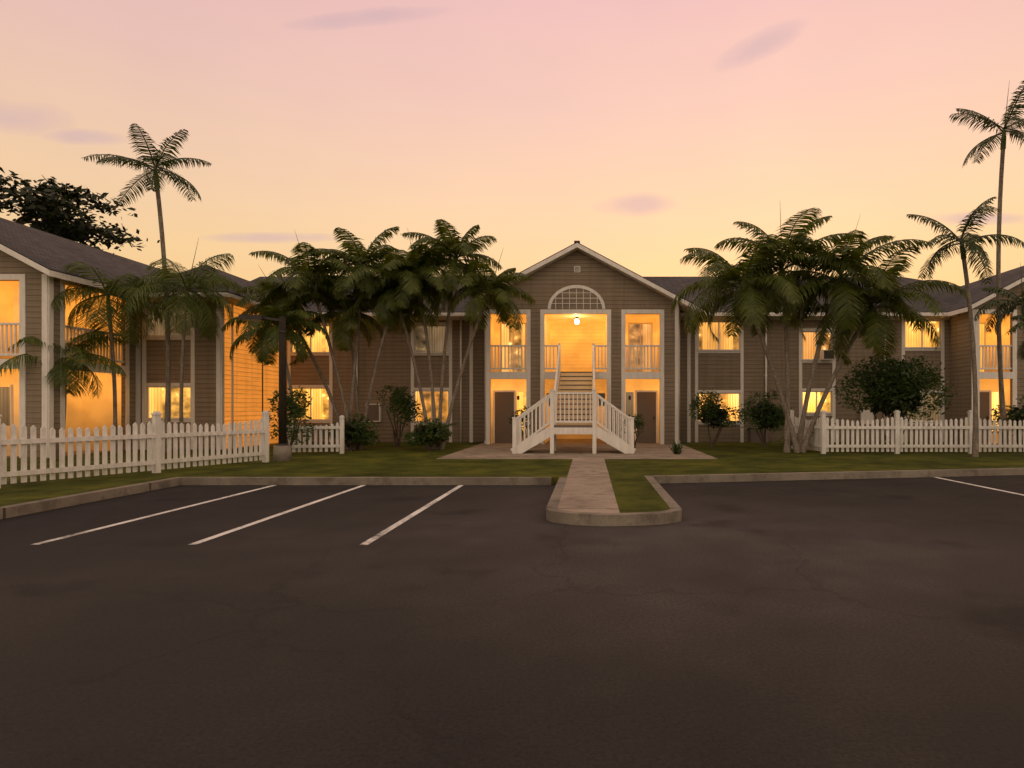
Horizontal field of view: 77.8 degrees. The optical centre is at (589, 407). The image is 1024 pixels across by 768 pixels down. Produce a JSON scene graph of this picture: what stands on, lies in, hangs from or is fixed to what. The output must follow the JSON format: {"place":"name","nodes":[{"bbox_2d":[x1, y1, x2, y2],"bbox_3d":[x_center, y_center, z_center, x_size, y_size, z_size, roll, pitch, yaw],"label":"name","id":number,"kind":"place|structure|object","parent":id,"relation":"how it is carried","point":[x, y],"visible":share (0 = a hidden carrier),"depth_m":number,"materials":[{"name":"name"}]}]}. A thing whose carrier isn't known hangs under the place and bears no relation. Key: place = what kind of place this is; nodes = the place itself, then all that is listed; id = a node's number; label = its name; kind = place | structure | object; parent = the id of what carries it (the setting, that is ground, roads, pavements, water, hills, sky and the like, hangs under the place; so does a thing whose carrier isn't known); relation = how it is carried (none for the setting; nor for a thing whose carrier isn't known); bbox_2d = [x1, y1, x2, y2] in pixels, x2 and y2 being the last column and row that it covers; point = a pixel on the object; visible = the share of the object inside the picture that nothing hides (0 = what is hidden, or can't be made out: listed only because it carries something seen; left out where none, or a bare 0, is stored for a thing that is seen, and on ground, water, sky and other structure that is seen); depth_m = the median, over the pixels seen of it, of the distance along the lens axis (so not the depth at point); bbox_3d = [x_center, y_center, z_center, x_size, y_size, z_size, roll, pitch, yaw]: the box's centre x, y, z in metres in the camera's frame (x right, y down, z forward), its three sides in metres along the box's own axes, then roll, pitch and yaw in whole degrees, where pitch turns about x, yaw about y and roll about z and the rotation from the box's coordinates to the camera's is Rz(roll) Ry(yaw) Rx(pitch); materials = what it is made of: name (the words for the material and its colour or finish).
{"place":"outdoors","nodes":[
{"label":"outdoors","id":0,"kind":"place"},
{"bbox_2d":[0,462,1023,767],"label":"parking lot asphalt","id":1,"kind":"structure","parent":0,"point":[876,622],"depth_m":4.50,"materials":[{"name":"black asphalt"}]},
{"bbox_2d":[0,468,1023,518],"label":"kerbs","id":2,"kind":"structure","parent":1,"relation":"on","point":[15,510],"depth_m":12.90,"materials":[{"name":"concrete"}]},
{"bbox_2d":[30,477,1023,544],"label":"stall lines","id":3,"kind":"object","parent":1,"relation":"on","point":[382,533],"visible":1,"depth_m":9.10,"materials":[{"name":"paint"}]},
{"bbox_2d":[546,476,681,525],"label":"island kerb","id":4,"kind":"structure","parent":1,"relation":"on","point":[672,514],"depth_m":8.60,"materials":[{"name":"concrete"}]},
{"bbox_2d":[557,475,669,512],"bbox_3d":[0.350,1.449,10.985,1.620,0.002,4.750,0,0,0],"label":"island surface","id":5,"kind":"object","parent":4,"relation":"on","point":[623,494],"visible":1,"depth_m":10.31,"materials":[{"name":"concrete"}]},
{"bbox_2d":[0,442,1023,506],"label":"lawn","id":6,"kind":"structure","parent":0,"point":[386,459],"depth_m":15.67,"materials":[{"name":"green plant"}]},
{"bbox_2d":[0,332,125,425],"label":"palm tree","id":7,"kind":"object","parent":6,"relation":"on","point":[81,351],"visible":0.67,"depth_m":18.59,"materials":[{"name":"green plant"}]},
{"bbox_2d":[0,167,159,253],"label":"broad tree","id":8,"kind":"object","parent":6,"relation":"on","point":[49,206],"visible":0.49,"depth_m":33.92,"materials":[{"name":"green plant"}]},
{"bbox_2d":[51,261,170,453],"bbox_3d":[-14.785,-1.389,19.571,3.167,5.684,3.419,0,0,27],"label":"palm tree","id":9,"kind":"object","parent":6,"relation":"on","point":[108,311],"visible":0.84,"depth_m":19.28,"materials":[{"name":"green plant"}]},
{"bbox_2d":[0,411,269,487],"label":"fence","id":10,"kind":"object","parent":6,"relation":"on","point":[155,436],"visible":1,"depth_m":13.44,"materials":[{"name":"white wood"}]},
{"bbox_2d":[0,250,278,457],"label":"block","id":11,"kind":"structure","parent":6,"relation":"on","point":[220,387],"depth_m":21.00,"materials":[{"name":"beige wood"}]},
{"bbox_2d":[0,217,263,305],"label":"roof","id":12,"kind":"structure","parent":11,"relation":"on","point":[49,254],"depth_m":21.03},
{"bbox_2d":[82,124,211,452],"bbox_3d":[-13.616,-3.682,19.797,3.420,10.276,3.257,0,0,40],"label":"tall palm","id":13,"kind":"object","parent":6,"relation":"on","point":[158,165],"visible":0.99,"depth_m":20.01,"materials":[{"name":"green plant"}]},
{"bbox_2d":[122,238,243,452],"bbox_3d":[-12.516,-1.945,19.656,3.321,6.794,3.440,0,0,33],"label":"palm tree","id":14,"kind":"object","parent":6,"relation":"on","point":[185,301],"visible":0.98,"depth_m":19.71,"materials":[{"name":"green plant"}]},
{"bbox_2d":[238,314,291,461],"bbox_3d":[-8.695,-0.480,16.910,1.291,3.960,0.468,0,0,-13],"label":"lamp post","id":15,"kind":"object","parent":6,"relation":"on","point":[282,451],"visible":0.94,"depth_m":16.92,"materials":[{"name":"metal"}]},
{"bbox_2d":[221,285,329,451],"bbox_3d":[-10.083,-1.259,20.413,3.315,5.428,2.675,0,0,0],"label":"palm","id":16,"kind":"object","parent":6,"relation":"on","point":[269,341],"visible":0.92,"depth_m":20.00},
{"bbox_2d":[267,385,316,447],"bbox_3d":[-9.099,0.407,19.004,1.904,2.152,1.144,0,0,27],"label":"shrub","id":17,"kind":"object","parent":6,"relation":"on","point":[297,409],"visible":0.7,"depth_m":18.93,"materials":[{"name":"green plant"}]},
{"bbox_2d":[287,415,344,453],"bbox_3d":[-8.600,0.850,19.550,1.876,1.200,0.150,0,0,-10],"label":"fence","id":18,"kind":"object","parent":6,"relation":"on","point":[320,446],"visible":0.66,"depth_m":19.59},
{"bbox_2d":[233,226,452,449],"bbox_3d":[-8.621,-2.404,21.761,7.791,7.763,5.039,0,0,24],"label":"palm cluster","id":19,"kind":"object","parent":6,"relation":"on","point":[318,279],"visible":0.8,"depth_m":21.23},
{"bbox_2d":[318,413,379,449],"bbox_3d":[-7.981,0.830,21.367,2.223,1.328,1.407,0,0,17],"label":"shrub","id":20,"kind":"object","parent":6,"relation":"on","point":[354,430],"visible":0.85,"depth_m":21.09,"materials":[{"name":"green plant"}]},
{"bbox_2d":[376,383,421,446],"bbox_3d":[-6.907,0.303,23.028,1.571,2.355,1.378,0,0,17],"label":"shrub","id":21,"kind":"object","parent":6,"relation":"on","point":[400,400],"visible":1,"depth_m":22.84,"materials":[{"name":"green plant"}]},
{"bbox_2d":[402,417,453,449],"bbox_3d":[-5.435,0.912,21.126,1.680,1.163,1.420,0,0,-18],"label":"shrub","id":22,"kind":"object","parent":6,"relation":"on","point":[432,429],"visible":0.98,"depth_m":20.97,"materials":[{"name":"green plant"}]},
{"bbox_2d":[334,219,535,449],"bbox_3d":[-5.138,-2.429,21.412,6.650,7.800,4.152,0,0,0],"label":"palm cluster","id":23,"kind":"object","parent":6,"relation":"on","point":[444,253],"visible":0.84,"depth_m":21.28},
{"bbox_2d":[437,443,716,476],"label":"walkway","id":24,"kind":"structure","parent":6,"relation":"on","point":[586,462],"depth_m":19.19,"materials":[{"name":"concrete"}]},
{"bbox_2d":[509,406,534,440],"bbox_3d":[-2.352,0.712,22.069,0.956,1.544,0.933,0,0,-37],"label":"shrub","id":25,"kind":"object","parent":24,"relation":"on","point":[522,411],"visible":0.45,"depth_m":22.05,"materials":[{"name":"green plant"}]},
{"bbox_2d":[511,346,635,453],"bbox_3d":[-0.500,-0.418,22.023,3.920,3.956,4.995,0,0,0],"label":"entrance stair","id":26,"kind":"object","parent":24,"relation":"on","point":[575,403],"visible":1,"depth_m":19.58,"materials":[{"name":"beige wood"}]},
{"bbox_2d":[624,414,644,447],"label":"shrub","id":27,"kind":"object","parent":24,"relation":"on","point":[637,423],"visible":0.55,"depth_m":22.30,"materials":[{"name":"green plant"}]},
{"bbox_2d":[664,439,682,453],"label":"lawn plant","id":28,"kind":"object","parent":24,"relation":"on","point":[676,450],"visible":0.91,"depth_m":19.35,"materials":[{"name":"green plant"}]},
{"bbox_2d":[484,250,679,443],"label":"block","id":29,"kind":"structure","parent":6,"relation":"on","point":[627,328],"depth_m":24.50,"materials":[{"name":"brown wood"}]},
{"bbox_2d":[475,241,705,320],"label":"roof","id":30,"kind":"structure","parent":29,"relation":"on","point":[566,251],"depth_m":24.05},
{"bbox_2d":[286,317,949,442],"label":"block wings","id":31,"kind":"object","parent":6,"relation":"on","point":[732,371],"visible":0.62,"depth_m":26.00},
{"bbox_2d":[688,388,740,446],"bbox_3d":[4.506,0.388,23.004,1.772,2.195,1.692,0,0,-19],"label":"round bush","id":32,"kind":"object","parent":6,"relation":"on","point":[712,413],"visible":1,"depth_m":22.79,"materials":[{"name":"green plant"}]},
{"bbox_2d":[737,389,791,446],"bbox_3d":[6.424,0.393,22.986,2.066,2.187,1.610,0,0,0],"label":"round bush","id":33,"kind":"object","parent":6,"relation":"on","point":[766,414],"visible":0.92,"depth_m":22.79,"materials":[{"name":"green plant"}]},
{"bbox_2d":[670,208,971,452],"bbox_3d":[7.113,-2.626,20.246,9.100,8.229,5.360,0,0,0],"label":"palm cluster","id":34,"kind":"object","parent":6,"relation":"on","point":[764,283],"visible":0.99,"depth_m":19.70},
{"bbox_2d":[833,354,957,448],"bbox_3d":[10.529,-0.178,21.718,4.189,3.330,3.198,0,0,0],"label":"bush","id":35,"kind":"object","parent":6,"relation":"on","point":[891,388],"visible":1,"depth_m":21.23,"materials":[{"name":"green plant"}]},
{"bbox_2d":[790,410,1023,453],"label":"fence","id":36,"kind":"object","parent":6,"relation":"on","point":[896,427],"visible":0.87,"depth_m":19.60,"materials":[{"name":"white wood"}]},
{"bbox_2d":[907,196,1023,456],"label":"palm","id":37,"kind":"object","parent":6,"relation":"on","point":[971,240],"visible":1,"depth_m":18.20,"materials":[{"name":"green plant"}]},
{"bbox_2d":[949,282,1023,444],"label":"block","id":38,"kind":"structure","parent":6,"relation":"on","point":[960,369],"depth_m":24.91,"materials":[{"name":"brown wood"}]},
{"bbox_2d":[940,266,1023,317],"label":"roof","id":39,"kind":"structure","parent":38,"relation":"on","point":[1010,279],"depth_m":25.34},
{"bbox_2d":[950,80,1023,451],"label":"tall palm","id":40,"kind":"object","parent":6,"relation":"on","point":[1007,121],"visible":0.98,"depth_m":20.27,"materials":[{"name":"green plant"}]},
{"bbox_2d":[973,263,1023,334],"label":"palm","id":41,"kind":"object","parent":6,"relation":"on","point":[1005,311],"visible":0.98,"depth_m":18.95,"materials":[{"name":"green plant"}]},
{"bbox_2d":[991,395,1023,451],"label":"shrub","id":42,"kind":"object","parent":6,"relation":"on","point":[1016,416],"visible":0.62,"depth_m":20.66,"materials":[{"name":"green plant"}]},
{"bbox_2d":[1004,315,1023,360],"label":"palm","id":43,"kind":"object","parent":6,"relation":"on","point":[1018,325],"visible":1,"depth_m":17.84,"materials":[{"name":"green plant"}]},
{"bbox_2d":[0,0,1023,372],"label":"sky","id":44,"kind":"structure","parent":0,"point":[638,133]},
{"bbox_2d":[250,277,988,316],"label":"roof","id":45,"kind":"structure","parent":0,"point":[945,298],"depth_m":27.43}
]}

